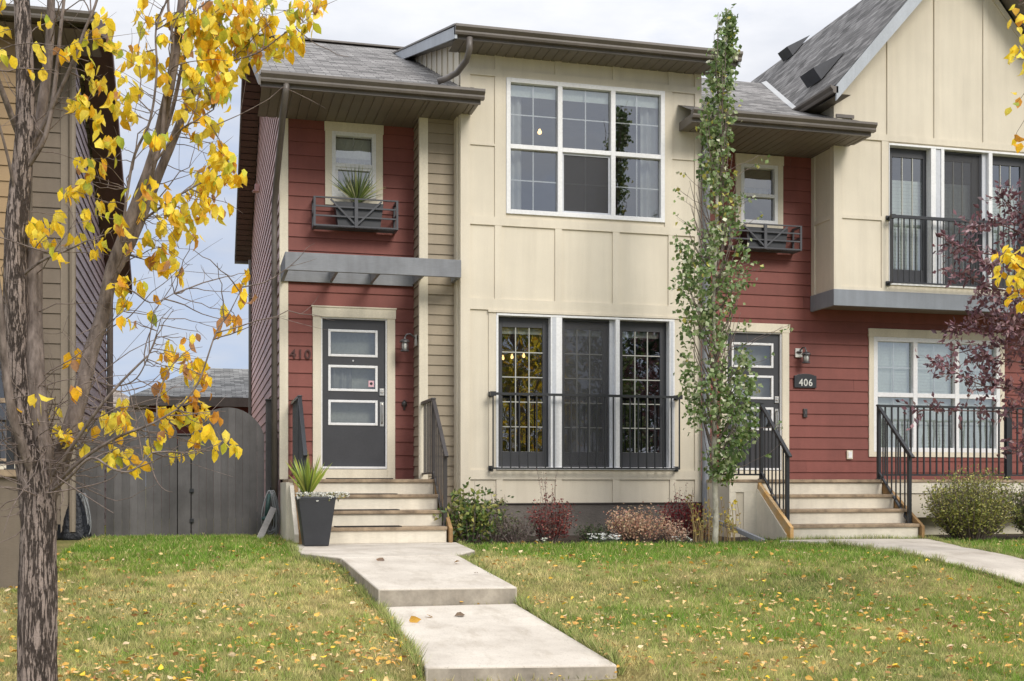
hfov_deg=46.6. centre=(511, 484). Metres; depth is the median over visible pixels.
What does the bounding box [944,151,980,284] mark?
glazed door
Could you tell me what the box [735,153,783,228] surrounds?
window
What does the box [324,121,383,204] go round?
window
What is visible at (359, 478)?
step mat
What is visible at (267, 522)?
wooden plank
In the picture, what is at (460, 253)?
townhouse
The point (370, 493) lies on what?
step mat
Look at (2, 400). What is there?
window
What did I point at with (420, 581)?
garden path
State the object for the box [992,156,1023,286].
glazed door
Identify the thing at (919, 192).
glazed door
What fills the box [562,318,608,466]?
glazed door
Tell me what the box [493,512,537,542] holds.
dormant shrub
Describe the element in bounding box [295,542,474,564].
entrance pad
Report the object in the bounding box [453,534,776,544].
planting bed
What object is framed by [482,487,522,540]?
leafy shrub
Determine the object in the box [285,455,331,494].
spiky plant
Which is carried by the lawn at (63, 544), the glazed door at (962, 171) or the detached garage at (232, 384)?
the detached garage at (232, 384)
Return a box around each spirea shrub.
[603,501,672,541]
[661,519,691,541]
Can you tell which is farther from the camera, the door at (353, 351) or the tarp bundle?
the door at (353, 351)
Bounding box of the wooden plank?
[257,507,275,538]
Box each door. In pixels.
[322,319,384,466]
[498,317,547,466]
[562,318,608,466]
[620,321,665,467]
[727,333,778,467]
[890,148,925,282]
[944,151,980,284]
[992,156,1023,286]
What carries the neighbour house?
on the lawn at (63, 544)
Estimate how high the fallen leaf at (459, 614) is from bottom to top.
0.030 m
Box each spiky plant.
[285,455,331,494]
[330,162,383,202]
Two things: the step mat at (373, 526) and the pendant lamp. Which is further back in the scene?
the pendant lamp
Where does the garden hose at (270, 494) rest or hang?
attached to the townhouse at (460, 253)
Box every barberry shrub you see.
[524,471,580,542]
[656,483,707,539]
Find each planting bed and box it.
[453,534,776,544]
[925,534,1023,539]
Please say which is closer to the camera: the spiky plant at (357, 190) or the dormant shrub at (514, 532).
the dormant shrub at (514, 532)
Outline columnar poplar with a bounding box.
[667,3,792,543]
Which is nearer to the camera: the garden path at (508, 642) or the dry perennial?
the garden path at (508, 642)
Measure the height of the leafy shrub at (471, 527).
0.921 m
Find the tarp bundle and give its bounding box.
[57,493,91,539]
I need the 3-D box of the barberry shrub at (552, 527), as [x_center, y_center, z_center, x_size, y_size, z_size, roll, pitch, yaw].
[0.520,0.279,15.426,0.748,0.972,0.528,0,0,-14]
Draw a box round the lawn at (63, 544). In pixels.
[0,514,1023,680]
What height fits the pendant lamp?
0.630 m
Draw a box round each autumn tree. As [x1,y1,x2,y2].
[0,0,347,680]
[990,3,1023,313]
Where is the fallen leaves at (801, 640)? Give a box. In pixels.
[0,537,1023,680]
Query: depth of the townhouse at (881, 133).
18.61 m
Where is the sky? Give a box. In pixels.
[5,0,860,395]
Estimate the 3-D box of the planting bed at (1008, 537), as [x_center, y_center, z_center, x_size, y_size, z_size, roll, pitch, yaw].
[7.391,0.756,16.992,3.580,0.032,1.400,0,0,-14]
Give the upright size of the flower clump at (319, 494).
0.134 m
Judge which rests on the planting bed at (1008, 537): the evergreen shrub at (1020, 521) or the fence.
the evergreen shrub at (1020, 521)
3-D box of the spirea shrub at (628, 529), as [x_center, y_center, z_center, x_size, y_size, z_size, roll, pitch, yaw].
[1.644,0.494,15.681,0.972,0.553,0.734,0,0,-14]
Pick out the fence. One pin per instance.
(187, 504)
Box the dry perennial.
[685,487,740,541]
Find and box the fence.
[76,399,277,536]
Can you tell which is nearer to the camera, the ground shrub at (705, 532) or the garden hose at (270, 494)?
the ground shrub at (705, 532)
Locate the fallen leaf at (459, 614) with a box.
[455,612,464,615]
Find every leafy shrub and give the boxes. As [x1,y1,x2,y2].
[433,477,502,542]
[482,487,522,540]
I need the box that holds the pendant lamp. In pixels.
[538,99,541,134]
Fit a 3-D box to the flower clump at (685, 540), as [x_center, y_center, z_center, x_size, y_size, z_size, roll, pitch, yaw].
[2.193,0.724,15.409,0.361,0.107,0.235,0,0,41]
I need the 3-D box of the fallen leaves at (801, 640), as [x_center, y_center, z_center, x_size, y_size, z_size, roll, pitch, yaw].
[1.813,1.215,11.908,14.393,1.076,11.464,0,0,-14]
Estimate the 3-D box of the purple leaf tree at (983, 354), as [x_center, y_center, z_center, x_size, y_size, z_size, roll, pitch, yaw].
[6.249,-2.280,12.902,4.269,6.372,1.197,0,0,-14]
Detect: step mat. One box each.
[326,478,392,478]
[334,493,397,494]
[334,509,399,510]
[334,525,401,526]
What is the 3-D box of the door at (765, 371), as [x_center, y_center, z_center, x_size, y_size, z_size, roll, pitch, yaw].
[3.744,-1.305,18.631,0.900,2.100,0.284,0,0,-14]
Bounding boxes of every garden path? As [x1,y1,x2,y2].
[342,555,516,606]
[386,604,616,680]
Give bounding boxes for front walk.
[780,539,1023,584]
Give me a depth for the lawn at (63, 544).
9.83 m
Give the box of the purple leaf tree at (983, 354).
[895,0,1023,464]
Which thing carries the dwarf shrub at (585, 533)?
on the planting bed at (569, 539)
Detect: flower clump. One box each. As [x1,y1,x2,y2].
[295,491,348,501]
[587,533,621,543]
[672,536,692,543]
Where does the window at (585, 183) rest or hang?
in the townhouse at (460, 253)
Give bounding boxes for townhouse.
[234,23,742,543]
[679,0,1023,542]
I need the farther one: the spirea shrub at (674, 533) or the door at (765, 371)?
the door at (765, 371)
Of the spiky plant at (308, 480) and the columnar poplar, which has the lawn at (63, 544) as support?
the columnar poplar
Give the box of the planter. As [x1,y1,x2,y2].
[295,496,335,545]
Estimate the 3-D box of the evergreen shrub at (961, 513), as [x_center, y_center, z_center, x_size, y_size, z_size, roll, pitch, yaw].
[6.372,0.241,16.456,1.520,1.065,1.073,0,0,-14]
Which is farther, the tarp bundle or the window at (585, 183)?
the window at (585, 183)
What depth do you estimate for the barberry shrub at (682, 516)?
15.90 m
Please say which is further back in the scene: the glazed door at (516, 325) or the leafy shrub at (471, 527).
the glazed door at (516, 325)
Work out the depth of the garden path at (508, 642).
8.46 m
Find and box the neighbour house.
[0,3,131,588]
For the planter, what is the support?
on the entrance pad
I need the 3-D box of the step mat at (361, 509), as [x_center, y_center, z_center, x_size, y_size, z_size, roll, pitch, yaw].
[-1.863,0.323,15.113,0.840,0.012,0.244,0,0,-14]
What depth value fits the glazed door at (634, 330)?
17.36 m
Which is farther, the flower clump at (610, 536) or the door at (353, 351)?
the door at (353, 351)
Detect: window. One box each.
[0,370,14,468]
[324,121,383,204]
[506,77,664,222]
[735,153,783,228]
[868,328,1004,457]
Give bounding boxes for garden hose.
[79,490,90,533]
[261,487,279,536]
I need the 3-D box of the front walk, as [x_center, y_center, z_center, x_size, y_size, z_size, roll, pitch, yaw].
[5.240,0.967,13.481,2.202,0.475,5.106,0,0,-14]
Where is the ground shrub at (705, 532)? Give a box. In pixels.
[691,515,712,540]
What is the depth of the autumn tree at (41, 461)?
6.82 m
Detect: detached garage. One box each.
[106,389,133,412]
[129,368,247,511]
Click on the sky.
(766, 27)
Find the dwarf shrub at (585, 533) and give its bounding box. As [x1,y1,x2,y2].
[574,522,611,541]
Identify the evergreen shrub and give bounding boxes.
[917,464,1021,540]
[1004,483,1023,537]
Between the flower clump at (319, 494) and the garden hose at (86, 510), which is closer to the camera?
the flower clump at (319, 494)

